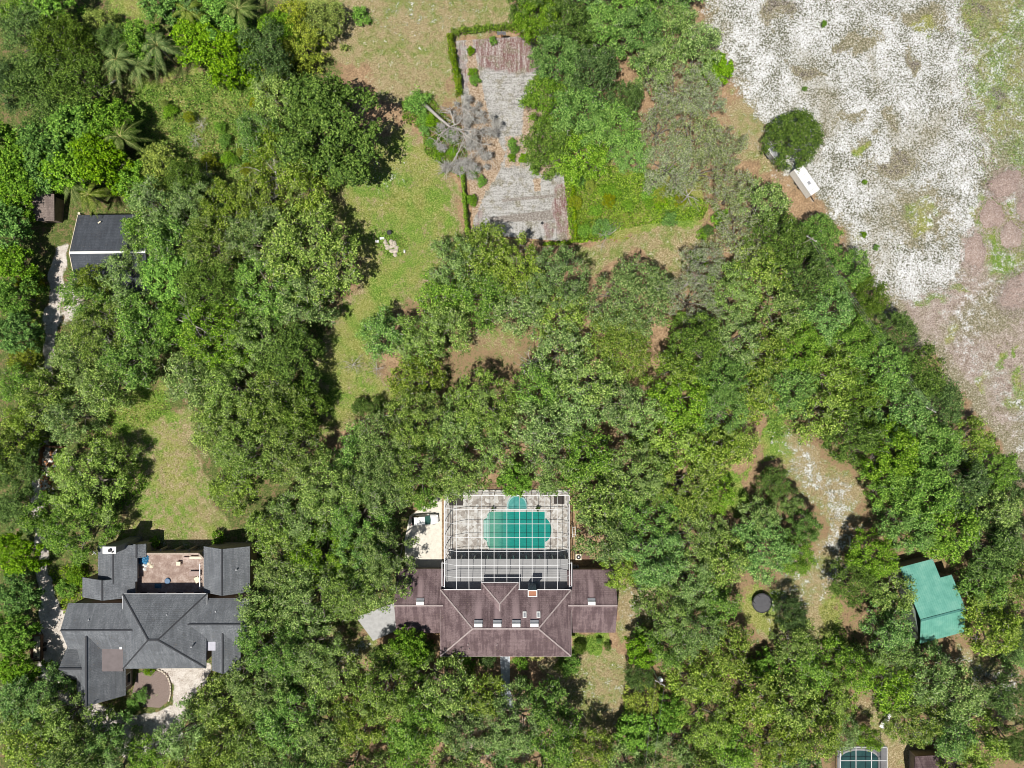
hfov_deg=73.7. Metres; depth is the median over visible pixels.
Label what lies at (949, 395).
oak tree
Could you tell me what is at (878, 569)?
oak tree
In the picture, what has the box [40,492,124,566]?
oak tree
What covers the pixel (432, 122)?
bush
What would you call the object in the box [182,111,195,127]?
yellow green tree
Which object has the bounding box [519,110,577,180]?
oak tree
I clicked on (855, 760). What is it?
pool cage
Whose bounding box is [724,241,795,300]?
oak tree
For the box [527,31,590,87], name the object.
oak tree
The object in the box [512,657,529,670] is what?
bush
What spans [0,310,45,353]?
broadleaf tree
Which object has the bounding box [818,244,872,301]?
oak tree
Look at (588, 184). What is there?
yellow green tree
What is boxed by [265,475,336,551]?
oak tree
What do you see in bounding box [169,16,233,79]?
broadleaf tree
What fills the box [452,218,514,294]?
oak tree
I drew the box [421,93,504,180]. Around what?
fallen tree
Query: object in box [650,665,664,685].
utility pole
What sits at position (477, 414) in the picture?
oak tree
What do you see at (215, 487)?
oak tree
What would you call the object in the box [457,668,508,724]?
oak tree
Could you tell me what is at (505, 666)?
front path
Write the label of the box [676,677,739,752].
oak tree
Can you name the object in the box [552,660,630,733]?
grass
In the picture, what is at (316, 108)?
oak tree
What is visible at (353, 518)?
oak tree
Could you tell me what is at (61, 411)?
oak tree
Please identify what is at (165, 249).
oak tree
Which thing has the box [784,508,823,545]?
oak tree
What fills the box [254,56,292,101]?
yellow green tree
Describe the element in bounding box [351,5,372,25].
bush
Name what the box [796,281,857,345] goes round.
oak tree
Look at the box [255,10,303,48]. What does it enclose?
broadleaf tree
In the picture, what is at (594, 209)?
bush
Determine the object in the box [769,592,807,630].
oak tree
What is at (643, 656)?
broadleaf tree
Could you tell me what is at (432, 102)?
ground cover
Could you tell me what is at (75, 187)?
palm tree
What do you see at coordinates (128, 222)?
oak tree
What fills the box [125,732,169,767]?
oak tree
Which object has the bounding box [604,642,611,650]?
bush
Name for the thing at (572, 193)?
hedge
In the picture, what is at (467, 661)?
bush
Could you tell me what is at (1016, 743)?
oak tree
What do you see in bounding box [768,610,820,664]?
oak tree
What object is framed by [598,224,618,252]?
dead tree
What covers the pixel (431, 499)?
broadleaf tree
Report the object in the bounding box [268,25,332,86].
ground cover
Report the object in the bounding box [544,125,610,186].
oak tree
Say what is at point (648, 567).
oak tree
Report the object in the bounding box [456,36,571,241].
tennis court
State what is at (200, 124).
dead shrub
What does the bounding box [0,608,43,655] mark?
broadleaf tree
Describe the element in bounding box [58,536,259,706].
house
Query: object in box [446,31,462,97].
hedge
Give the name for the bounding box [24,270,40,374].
ground cover
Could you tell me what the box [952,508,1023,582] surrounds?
oak tree
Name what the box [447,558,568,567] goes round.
lanai floor
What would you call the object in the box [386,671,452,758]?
oak tree
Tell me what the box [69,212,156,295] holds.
garage
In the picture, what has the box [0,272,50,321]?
broadleaf tree
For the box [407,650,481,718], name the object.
oak tree
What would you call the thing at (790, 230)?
oak tree
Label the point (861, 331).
oak tree
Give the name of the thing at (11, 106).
oak tree
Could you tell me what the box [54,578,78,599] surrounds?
bush
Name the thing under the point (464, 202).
hedge
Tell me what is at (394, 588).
oak tree
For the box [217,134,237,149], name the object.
bush
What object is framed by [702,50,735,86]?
broadleaf tree
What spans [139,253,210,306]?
broadleaf tree
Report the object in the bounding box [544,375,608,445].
oak tree
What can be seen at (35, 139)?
broadleaf tree
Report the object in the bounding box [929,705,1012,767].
oak tree
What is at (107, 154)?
broadleaf tree
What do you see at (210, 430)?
oak tree
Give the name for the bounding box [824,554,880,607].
oak tree
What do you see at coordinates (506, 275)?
oak tree
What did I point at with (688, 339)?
oak tree
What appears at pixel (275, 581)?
oak tree
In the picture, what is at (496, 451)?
oak tree
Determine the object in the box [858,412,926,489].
oak tree
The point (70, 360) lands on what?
oak tree
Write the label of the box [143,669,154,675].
bush
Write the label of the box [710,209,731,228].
bush
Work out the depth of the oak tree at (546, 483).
112.46 m
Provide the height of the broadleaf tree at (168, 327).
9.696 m
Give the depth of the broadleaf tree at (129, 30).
115.59 m
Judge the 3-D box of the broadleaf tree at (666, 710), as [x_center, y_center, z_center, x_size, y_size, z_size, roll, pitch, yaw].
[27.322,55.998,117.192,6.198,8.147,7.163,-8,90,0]
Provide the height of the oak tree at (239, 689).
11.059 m
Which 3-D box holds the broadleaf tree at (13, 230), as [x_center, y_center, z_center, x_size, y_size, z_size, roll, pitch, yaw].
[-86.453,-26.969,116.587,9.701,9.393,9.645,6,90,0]
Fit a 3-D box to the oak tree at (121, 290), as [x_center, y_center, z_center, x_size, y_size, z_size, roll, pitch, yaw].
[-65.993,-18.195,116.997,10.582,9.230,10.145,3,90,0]
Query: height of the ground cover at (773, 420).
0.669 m
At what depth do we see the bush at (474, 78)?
119.78 m
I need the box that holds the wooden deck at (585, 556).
[581,553,588,558]
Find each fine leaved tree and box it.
[578,306,653,382]
[582,253,674,352]
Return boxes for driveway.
[351,604,395,640]
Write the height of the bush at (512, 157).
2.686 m
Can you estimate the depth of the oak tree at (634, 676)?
115.60 m
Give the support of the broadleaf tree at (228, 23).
on the ground at (786, 60)
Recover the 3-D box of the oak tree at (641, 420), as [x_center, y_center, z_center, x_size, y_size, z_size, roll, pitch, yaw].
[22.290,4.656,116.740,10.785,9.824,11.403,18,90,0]
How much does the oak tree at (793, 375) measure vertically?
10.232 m
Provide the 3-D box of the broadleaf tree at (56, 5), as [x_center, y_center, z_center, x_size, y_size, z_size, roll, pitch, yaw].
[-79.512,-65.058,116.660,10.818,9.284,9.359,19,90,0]
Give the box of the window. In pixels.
[126,671,130,686]
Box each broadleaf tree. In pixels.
[0,120,33,176]
[0,141,64,201]
[0,181,35,222]
[0,198,35,252]
[0,240,42,280]
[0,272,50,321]
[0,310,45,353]
[0,530,52,576]
[0,567,46,616]
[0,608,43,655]
[0,643,51,686]
[13,116,72,172]
[18,0,86,36]
[19,155,62,196]
[37,129,101,194]
[42,94,113,175]
[68,132,134,196]
[76,96,137,154]
[112,159,163,211]
[118,18,170,69]
[136,0,193,25]
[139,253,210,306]
[149,296,207,346]
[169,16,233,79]
[196,0,257,53]
[197,0,247,28]
[204,28,262,90]
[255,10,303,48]
[386,624,430,667]
[413,485,437,511]
[495,455,533,497]
[611,705,664,757]
[624,631,661,669]
[653,685,691,732]
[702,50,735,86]
[746,645,778,682]
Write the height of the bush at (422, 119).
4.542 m
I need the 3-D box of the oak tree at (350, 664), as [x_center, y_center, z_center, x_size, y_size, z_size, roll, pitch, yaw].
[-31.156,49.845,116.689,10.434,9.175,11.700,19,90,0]
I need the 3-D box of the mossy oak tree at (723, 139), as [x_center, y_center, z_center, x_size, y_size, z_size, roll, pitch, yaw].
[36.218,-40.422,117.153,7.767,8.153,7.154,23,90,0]
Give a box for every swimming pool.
[482,496,552,549]
[838,749,879,767]
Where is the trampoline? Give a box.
[751,593,771,612]
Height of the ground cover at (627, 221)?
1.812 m
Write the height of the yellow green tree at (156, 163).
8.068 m
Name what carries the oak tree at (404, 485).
on the ground at (786, 60)
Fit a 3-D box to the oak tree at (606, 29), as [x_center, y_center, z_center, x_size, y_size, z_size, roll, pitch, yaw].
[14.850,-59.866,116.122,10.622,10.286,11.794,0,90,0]
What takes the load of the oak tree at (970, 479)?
on the ground at (786, 60)
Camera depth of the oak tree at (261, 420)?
111.07 m
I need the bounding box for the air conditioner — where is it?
[574,552,581,559]
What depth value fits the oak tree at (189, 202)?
113.26 m
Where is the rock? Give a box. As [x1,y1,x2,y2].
[389,249,397,252]
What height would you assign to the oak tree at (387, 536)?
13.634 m
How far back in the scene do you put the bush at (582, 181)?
119.41 m
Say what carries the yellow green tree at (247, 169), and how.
on the ground at (786, 60)
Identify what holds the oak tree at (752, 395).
on the ground at (786, 60)
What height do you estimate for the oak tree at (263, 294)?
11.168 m
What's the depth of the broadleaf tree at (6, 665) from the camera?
114.91 m
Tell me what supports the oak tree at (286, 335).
on the ground at (786, 60)
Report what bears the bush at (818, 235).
on the ground at (786, 60)
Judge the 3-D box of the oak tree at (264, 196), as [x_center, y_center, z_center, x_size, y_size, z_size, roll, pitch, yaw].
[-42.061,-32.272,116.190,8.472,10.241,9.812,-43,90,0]
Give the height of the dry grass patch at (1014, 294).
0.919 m
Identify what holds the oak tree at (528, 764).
on the ground at (786, 60)
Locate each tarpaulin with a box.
[139,555,148,563]
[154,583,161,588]
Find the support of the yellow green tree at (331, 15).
on the ground at (786, 60)
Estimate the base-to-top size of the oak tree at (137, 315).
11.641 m
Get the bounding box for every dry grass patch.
[960,226,990,275]
[974,195,1009,234]
[983,163,1023,202]
[993,264,1023,318]
[995,217,1023,255]
[1013,186,1023,226]
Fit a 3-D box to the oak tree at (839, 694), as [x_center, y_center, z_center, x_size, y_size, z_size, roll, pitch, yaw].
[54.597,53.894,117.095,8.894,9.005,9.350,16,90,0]
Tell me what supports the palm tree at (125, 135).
on the ground at (786, 60)
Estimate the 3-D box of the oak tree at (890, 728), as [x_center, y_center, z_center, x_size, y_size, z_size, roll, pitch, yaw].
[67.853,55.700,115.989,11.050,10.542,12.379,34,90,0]
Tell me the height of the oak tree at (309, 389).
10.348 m
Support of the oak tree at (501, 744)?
on the ground at (786, 60)
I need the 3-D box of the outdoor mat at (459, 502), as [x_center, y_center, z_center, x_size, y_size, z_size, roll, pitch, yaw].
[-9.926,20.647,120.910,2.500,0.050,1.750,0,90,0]
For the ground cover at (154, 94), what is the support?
on the ground at (786, 60)
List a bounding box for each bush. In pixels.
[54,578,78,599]
[64,562,97,587]
[126,692,144,711]
[136,686,156,703]
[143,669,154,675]
[148,535,160,548]
[162,103,178,125]
[210,529,225,543]
[212,121,225,134]
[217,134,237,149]
[218,150,237,168]
[230,154,240,171]
[350,397,368,416]
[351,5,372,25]
[402,84,433,115]
[414,112,430,127]
[415,638,436,663]
[418,124,429,135]
[424,114,438,127]
[425,135,435,147]
[432,147,444,160]
[436,127,445,139]
[439,652,458,668]
[444,129,457,145]
[446,146,458,158]
[461,657,475,670]
[462,194,476,208]
[466,46,474,55]
[467,67,477,75]
[468,166,479,178]
[469,74,481,85]
[476,174,486,187]
[479,657,496,670]
[489,35,496,45]
[504,143,518,154]
[507,137,516,146]
[508,154,515,162]
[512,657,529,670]
[518,153,526,162]
[557,653,582,677]
[573,163,588,186]
[573,640,586,654]
[577,223,593,237]
[588,203,602,217]
[591,218,616,240]
[598,180,622,204]
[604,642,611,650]
[620,199,633,211]
[637,179,659,200]
[638,195,654,209]
[654,197,667,211]
[662,211,677,226]
[688,249,708,269]
[696,228,708,240]
[702,224,713,236]
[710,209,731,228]
[810,225,828,244]
[820,20,826,27]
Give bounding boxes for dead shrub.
[189,133,201,149]
[194,116,207,133]
[342,354,363,373]
[368,360,384,376]
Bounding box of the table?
[189,571,198,575]
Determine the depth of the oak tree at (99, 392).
114.36 m
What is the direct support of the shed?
on the ground at (786, 60)
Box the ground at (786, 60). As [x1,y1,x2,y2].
[0,0,1023,767]
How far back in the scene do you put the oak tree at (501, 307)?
114.50 m
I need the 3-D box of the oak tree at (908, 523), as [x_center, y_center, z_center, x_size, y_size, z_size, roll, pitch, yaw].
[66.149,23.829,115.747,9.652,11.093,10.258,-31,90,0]
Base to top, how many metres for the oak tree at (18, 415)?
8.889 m
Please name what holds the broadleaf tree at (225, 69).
on the ground at (786, 60)
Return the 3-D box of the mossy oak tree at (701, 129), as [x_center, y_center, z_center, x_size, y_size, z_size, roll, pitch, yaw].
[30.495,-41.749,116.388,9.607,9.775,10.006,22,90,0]
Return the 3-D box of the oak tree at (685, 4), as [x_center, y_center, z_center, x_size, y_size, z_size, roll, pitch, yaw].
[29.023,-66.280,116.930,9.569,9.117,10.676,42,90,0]
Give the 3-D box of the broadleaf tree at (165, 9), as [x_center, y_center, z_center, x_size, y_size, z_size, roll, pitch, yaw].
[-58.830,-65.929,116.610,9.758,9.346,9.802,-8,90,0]
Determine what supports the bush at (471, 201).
on the ground at (786, 60)
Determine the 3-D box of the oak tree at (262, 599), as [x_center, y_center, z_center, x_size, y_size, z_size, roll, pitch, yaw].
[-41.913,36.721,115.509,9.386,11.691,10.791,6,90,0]
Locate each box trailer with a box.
[761,142,779,166]
[789,166,819,200]
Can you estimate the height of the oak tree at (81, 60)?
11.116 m
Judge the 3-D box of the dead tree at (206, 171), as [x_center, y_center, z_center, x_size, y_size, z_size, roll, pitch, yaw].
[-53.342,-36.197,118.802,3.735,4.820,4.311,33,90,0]
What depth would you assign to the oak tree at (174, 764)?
115.80 m
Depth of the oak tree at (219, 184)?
113.49 m
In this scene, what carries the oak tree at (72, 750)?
on the ground at (786, 60)
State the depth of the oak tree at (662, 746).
114.16 m
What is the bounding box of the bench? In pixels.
[189,556,201,558]
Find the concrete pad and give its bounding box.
[405,497,441,566]
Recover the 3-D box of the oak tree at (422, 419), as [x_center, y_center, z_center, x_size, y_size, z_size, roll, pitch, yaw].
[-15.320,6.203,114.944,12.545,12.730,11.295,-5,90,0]
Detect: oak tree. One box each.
[0,0,32,43]
[0,1,75,70]
[0,44,64,115]
[0,57,31,115]
[0,358,44,404]
[0,396,53,449]
[0,417,48,475]
[0,439,46,495]
[0,485,40,534]
[0,661,76,733]
[0,694,33,743]
[0,711,66,767]
[13,362,79,427]
[15,82,68,130]
[16,489,75,540]
[24,9,104,74]
[29,678,115,750]
[35,44,112,109]
[35,732,86,767]
[37,391,107,447]
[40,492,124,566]
[43,437,131,531]
[44,716,117,767]
[45,330,104,390]
[55,269,123,323]
[69,297,135,371]
[75,363,138,420]
[76,263,112,300]
[82,709,136,761]
[84,434,143,480]
[84,724,142,767]
[91,251,158,304]
[92,21,128,56]
[96,330,176,390]
[113,286,171,351]
[119,204,174,252]
[120,239,147,273]
[122,210,157,251]
[124,173,193,245]
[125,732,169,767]
[143,206,202,272]
[151,692,232,762]
[161,156,210,196]
[161,172,223,243]
[161,346,238,409]
[163,740,221,767]
[172,252,245,318]
[177,0,219,32]
[177,209,247,284]
[177,298,259,373]
[186,711,246,767]
[187,672,255,737]
[188,176,266,249]
[188,392,245,455]
[197,352,275,434]
[206,457,272,517]
[210,402,298,484]
[220,205,301,276]
[220,735,286,767]
[221,704,294,767]
[222,303,297,380]
[224,645,296,715]
[227,251,315,331]
[233,14,296,92]
[233,596,323,681]
[234,107,281,161]
[236,163,286,221]
[236,570,288,634]
[237,368,316,448]
[241,119,320,190]
[243,499,306,557]
[247,70,306,127]
[250,520,315,604]
[251,671,326,753]
[252,318,326,391]
[256,194,364,307]
[258,413,326,485]
[260,375,332,442]
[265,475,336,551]
[270,271,339,331]
[272,71,383,189]
[272,557,354,634]
[274,611,342,685]
[275,150,339,214]
[277,733,343,767]
[283,516,360,590]
[284,701,360,763]
[292,442,372,529]
[301,641,360,706]
[316,539,380,622]
[326,419,381,483]
[327,481,397,548]
[327,692,392,757]
[328,519,391,587]
[328,729,372,767]
[347,446,418,518]
[348,638,426,726]
[353,408,423,483]
[353,518,420,589]
[353,553,412,613]
[355,304,417,362]
[362,745,400,767]
[363,397,382,416]
[369,644,397,681]
[381,441,456,511]
[381,708,435,767]
[382,388,455,453]
[383,349,447,402]
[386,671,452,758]
[389,310,449,378]
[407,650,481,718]
[414,270,477,323]
[419,293,473,354]
[419,386,482,461]
[422,739,481,767]
[425,692,502,765]
[426,435,495,504]
[427,232,481,308]
[443,367,518,446]
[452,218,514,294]
[455,266,514,335]
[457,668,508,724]
[463,410,522,478]
[474,730,521,767]
[483,674,548,758]
[484,229,551,302]
[490,277,554,338]
[506,0,562,36]
[508,397,579,456]
[510,674,574,734]
[511,0,563,49]
[512,357,569,413]
[516,74,569,131]
[518,243,592,315]
[518,434,580,496]
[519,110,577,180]
[521,310,596,393]
[522,743,575,767]
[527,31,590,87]
[527,702,586,767]
[534,279,590,347]
[535,0,601,62]
[544,83,614,154]
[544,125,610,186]
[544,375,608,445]
[554,347,631,414]
[557,426,620,495]
[560,42,621,113]
[569,0,614,21]
[569,467,630,536]
[569,726,616,767]
[570,1,630,63]
[571,508,640,565]
[581,98,646,164]
[586,374,645,435]
[596,432,672,508]
[599,538,642,590]
[599,737,653,767]
[606,78,644,124]
[606,384,674,446]
[606,477,681,545]
[608,1,665,68]
[609,517,686,592]
[610,0,664,28]
[612,131,653,173]
[624,662,654,692]
[627,41,675,98]
[628,411,710,481]
[629,557,693,637]
[631,622,688,674]
[635,96,687,163]
[636,717,701,767]
[638,344,700,397]
[640,135,700,197]
[644,58,708,121]
[644,360,715,435]
[644,452,720,524]
[645,3,696,80]
[653,595,727,664]
[655,0,707,32]
[656,550,719,610]
[659,272,722,330]
[661,309,727,379]
[661,503,733,574]
[663,652,729,705]
[667,140,733,197]
[667,740,724,767]
[668,101,724,169]
[669,71,727,128]
[673,18,723,84]
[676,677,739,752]
[679,240,725,287]
[679,417,749,478]
[681,376,751,441]
[691,580,743,627]
[692,474,737,516]
[693,528,752,588]
[694,303,766,376]
[694,344,749,407]
[694,618,753,673]
[699,719,759,767]
[700,125,751,168]
[704,259,766,329]
[705,168,756,218]
[708,418,764,464]
[711,739,746,767]
[713,204,769,266]
[717,655,784,730]
[721,357,781,424]
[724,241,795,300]
[729,324,799,388]
[730,172,793,235]
[730,514,800,586]
[735,206,812,274]
[736,491,781,541]
[744,274,811,348]
[747,705,806,767]
[751,353,823,420]
[751,665,829,733]
[755,464,792,502]
[757,242,836,309]
[764,487,804,515]
[765,738,821,767]
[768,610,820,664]
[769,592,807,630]
[772,537,818,576]
[773,318,827,377]
[776,637,837,695]
[781,342,858,400]
[781,379,850,444]
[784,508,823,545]
[785,696,842,760]
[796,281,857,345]
[798,212,844,262]
[810,672,859,724]
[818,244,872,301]
[818,633,878,694]
[819,404,885,468]
[823,314,884,369]
[824,362,888,421]
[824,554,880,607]
[824,704,861,751]
[837,271,891,322]
[844,526,900,579]
[845,629,916,681]
[846,723,884,751]
[849,332,917,403]
[857,459,913,508]
[857,649,917,717]
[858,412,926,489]
[858,590,915,656]
[862,559,919,622]
[863,382,937,449]
[871,495,937,554]
[872,310,920,356]
[873,675,946,748]
[874,450,962,523]
[881,340,948,400]
[895,637,956,709]
[899,413,964,476]
[901,492,983,565]
[907,377,966,426]
[917,685,979,761]
[925,415,999,468]
[928,444,993,516]
[928,657,990,727]
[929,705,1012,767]
[935,739,989,767]
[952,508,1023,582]
[953,556,1011,614]
[956,469,1023,538]
[957,590,1023,657]
[959,562,1023,611]
[968,441,1019,491]
[973,665,1023,720]
[978,712,1023,765]
[986,463,1023,514]
[987,607,1023,664]
[988,513,1023,562]
[996,643,1023,674]
[999,549,1023,598]
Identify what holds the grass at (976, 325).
on the ground at (786, 60)
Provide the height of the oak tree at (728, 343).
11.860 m
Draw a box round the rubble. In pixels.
[37,449,56,493]
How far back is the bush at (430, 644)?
118.82 m
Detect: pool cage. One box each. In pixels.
[442,491,571,589]
[840,738,887,767]
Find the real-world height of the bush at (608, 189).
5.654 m
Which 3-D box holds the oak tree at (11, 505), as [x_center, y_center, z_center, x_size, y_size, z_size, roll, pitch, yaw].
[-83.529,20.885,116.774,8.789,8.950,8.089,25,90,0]
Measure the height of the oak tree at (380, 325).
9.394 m
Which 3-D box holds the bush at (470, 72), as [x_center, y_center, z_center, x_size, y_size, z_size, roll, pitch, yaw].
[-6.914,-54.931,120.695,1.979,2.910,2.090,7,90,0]
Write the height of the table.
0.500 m
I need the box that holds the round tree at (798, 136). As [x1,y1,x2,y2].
[759,107,825,173]
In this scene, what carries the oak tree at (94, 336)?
on the ground at (786, 60)
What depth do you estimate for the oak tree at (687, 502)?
113.13 m
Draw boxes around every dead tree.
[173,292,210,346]
[194,162,211,177]
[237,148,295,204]
[512,349,540,367]
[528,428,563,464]
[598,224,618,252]
[673,179,698,210]
[673,263,711,294]
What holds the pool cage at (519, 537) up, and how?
on the pool deck at (469, 523)
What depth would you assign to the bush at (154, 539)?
119.84 m
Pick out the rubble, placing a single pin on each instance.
(45, 477)
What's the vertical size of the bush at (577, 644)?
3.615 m
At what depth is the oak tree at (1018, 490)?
114.03 m
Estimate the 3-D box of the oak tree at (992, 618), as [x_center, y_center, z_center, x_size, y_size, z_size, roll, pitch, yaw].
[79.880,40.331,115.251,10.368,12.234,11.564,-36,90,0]
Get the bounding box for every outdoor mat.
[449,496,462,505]
[554,496,563,503]
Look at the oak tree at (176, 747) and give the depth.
112.22 m
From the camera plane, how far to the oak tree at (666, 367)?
113.12 m
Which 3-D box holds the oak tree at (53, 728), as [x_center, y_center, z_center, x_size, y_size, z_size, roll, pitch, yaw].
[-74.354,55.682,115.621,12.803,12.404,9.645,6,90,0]
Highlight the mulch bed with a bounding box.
[132,671,171,707]
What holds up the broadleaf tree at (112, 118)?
on the ground at (786, 60)
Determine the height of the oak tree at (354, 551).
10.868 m
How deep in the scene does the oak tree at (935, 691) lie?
112.44 m
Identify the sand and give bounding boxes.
[727,0,1023,280]
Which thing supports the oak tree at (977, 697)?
on the ground at (786, 60)
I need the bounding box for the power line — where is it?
[808,236,930,406]
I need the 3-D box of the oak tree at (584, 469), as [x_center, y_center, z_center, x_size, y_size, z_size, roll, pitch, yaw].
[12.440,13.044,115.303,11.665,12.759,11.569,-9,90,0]
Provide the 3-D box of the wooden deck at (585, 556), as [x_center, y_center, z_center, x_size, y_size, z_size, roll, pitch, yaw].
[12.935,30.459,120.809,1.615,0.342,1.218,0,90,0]
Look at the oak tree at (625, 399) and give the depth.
113.94 m
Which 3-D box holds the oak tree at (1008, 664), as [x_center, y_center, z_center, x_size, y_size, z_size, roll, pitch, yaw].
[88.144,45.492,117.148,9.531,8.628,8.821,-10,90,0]
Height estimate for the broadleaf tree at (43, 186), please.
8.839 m
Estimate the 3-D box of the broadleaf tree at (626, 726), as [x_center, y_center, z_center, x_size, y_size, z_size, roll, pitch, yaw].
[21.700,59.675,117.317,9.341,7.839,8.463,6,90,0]
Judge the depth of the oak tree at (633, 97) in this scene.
114.40 m
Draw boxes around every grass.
[122,411,224,538]
[318,130,459,436]
[327,0,508,96]
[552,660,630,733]
[571,633,604,656]
[618,579,653,630]
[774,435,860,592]
[821,602,857,671]
[893,201,1023,466]
[954,0,1023,189]
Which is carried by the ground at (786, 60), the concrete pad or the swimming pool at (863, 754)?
the concrete pad
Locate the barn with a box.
[893,556,965,643]
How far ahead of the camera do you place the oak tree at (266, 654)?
111.44 m
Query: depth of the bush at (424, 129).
119.77 m
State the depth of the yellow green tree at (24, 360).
117.30 m
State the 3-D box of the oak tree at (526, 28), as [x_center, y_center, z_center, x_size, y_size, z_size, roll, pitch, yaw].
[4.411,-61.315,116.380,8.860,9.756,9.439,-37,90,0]
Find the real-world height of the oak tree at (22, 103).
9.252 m
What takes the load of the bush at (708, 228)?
on the ground at (786, 60)
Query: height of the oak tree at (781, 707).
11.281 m
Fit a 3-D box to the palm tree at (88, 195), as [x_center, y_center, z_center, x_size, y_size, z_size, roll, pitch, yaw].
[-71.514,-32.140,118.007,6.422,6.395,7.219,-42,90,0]
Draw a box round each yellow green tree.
[5,342,44,375]
[15,271,46,291]
[81,8,121,46]
[139,139,201,204]
[160,99,168,107]
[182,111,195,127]
[201,152,222,170]
[236,147,243,158]
[239,162,254,181]
[249,97,260,112]
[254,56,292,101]
[275,0,319,49]
[282,20,330,76]
[301,0,350,51]
[567,195,581,209]
[585,180,596,193]
[602,193,614,208]
[621,672,663,716]
[651,186,668,206]
[673,195,686,206]
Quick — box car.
[411,513,438,525]
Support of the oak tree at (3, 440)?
on the ground at (786, 60)
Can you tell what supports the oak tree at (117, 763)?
on the ground at (786, 60)
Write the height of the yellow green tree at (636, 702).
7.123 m
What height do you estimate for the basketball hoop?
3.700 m
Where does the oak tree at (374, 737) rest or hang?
on the ground at (786, 60)
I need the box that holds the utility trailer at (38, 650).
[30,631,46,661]
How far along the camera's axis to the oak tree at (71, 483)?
113.34 m
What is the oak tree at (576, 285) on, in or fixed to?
on the ground at (786, 60)
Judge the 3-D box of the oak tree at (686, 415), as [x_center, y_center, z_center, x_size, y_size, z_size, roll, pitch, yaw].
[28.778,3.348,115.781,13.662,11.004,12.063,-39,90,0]
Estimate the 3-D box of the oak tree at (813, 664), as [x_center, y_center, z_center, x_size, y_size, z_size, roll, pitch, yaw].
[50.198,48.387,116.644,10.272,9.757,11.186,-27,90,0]
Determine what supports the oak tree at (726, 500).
on the ground at (786, 60)
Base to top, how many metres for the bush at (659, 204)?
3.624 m
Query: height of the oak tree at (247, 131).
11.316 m
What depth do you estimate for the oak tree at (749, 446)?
114.97 m
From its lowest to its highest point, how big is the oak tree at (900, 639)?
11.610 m
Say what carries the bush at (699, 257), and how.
on the ground at (786, 60)
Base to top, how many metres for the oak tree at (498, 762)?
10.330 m
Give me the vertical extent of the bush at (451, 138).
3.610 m
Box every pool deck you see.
[446,490,569,557]
[837,746,886,767]
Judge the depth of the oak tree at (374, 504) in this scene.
111.36 m
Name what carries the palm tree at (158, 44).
on the ground at (786, 60)
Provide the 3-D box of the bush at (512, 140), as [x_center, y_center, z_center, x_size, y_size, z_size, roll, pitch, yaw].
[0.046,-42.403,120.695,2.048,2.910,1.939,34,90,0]
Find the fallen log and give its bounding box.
[96,79,117,90]
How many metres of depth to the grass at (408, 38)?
120.94 m
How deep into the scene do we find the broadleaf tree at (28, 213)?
115.14 m
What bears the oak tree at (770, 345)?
on the ground at (786, 60)
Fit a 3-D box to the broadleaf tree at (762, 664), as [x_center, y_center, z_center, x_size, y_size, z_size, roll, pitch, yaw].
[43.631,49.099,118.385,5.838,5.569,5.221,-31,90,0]
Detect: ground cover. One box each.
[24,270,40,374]
[49,563,87,613]
[77,388,169,447]
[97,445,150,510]
[131,68,280,191]
[139,72,263,184]
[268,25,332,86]
[377,232,407,257]
[401,91,467,177]
[564,160,710,242]
[570,205,643,242]
[766,411,816,440]
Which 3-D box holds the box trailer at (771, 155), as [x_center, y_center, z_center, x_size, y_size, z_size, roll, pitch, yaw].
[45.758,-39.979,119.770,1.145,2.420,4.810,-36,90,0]
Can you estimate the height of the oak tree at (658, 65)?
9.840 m
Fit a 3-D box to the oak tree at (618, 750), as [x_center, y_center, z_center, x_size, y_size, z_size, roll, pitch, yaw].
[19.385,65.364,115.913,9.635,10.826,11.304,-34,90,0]
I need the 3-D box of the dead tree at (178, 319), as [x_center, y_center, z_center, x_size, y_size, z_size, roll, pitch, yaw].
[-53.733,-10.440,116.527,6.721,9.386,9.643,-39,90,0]
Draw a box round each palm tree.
[57,172,99,209]
[73,183,114,218]
[100,41,153,92]
[103,116,154,162]
[126,51,166,92]
[141,31,187,84]
[171,0,210,42]
[222,0,263,33]
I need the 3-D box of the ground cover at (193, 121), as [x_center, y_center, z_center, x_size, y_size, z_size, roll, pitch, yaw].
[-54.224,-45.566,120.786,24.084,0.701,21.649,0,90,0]
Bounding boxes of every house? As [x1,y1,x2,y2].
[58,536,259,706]
[394,555,617,656]
[909,750,955,767]
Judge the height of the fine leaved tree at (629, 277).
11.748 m
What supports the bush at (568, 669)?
on the ground at (786, 60)
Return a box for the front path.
[500,657,512,708]
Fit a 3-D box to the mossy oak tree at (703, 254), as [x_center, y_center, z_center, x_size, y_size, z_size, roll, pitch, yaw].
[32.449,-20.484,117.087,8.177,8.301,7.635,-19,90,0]
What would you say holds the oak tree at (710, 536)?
on the ground at (786, 60)
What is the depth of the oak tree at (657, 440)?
113.30 m
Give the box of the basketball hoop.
[497,29,505,37]
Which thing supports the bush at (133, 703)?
on the mulch bed
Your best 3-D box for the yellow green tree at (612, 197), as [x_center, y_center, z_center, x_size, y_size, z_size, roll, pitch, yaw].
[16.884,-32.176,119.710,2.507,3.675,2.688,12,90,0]
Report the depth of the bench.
117.55 m
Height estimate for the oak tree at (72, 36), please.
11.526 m
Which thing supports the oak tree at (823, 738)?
on the ground at (786, 60)
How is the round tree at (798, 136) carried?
on the ground at (786, 60)
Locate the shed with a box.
[32,193,64,222]
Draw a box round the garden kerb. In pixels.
[158,669,170,701]
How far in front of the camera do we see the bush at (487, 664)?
118.88 m
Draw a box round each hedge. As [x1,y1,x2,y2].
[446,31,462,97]
[451,20,537,37]
[460,167,469,234]
[542,238,587,246]
[570,183,578,240]

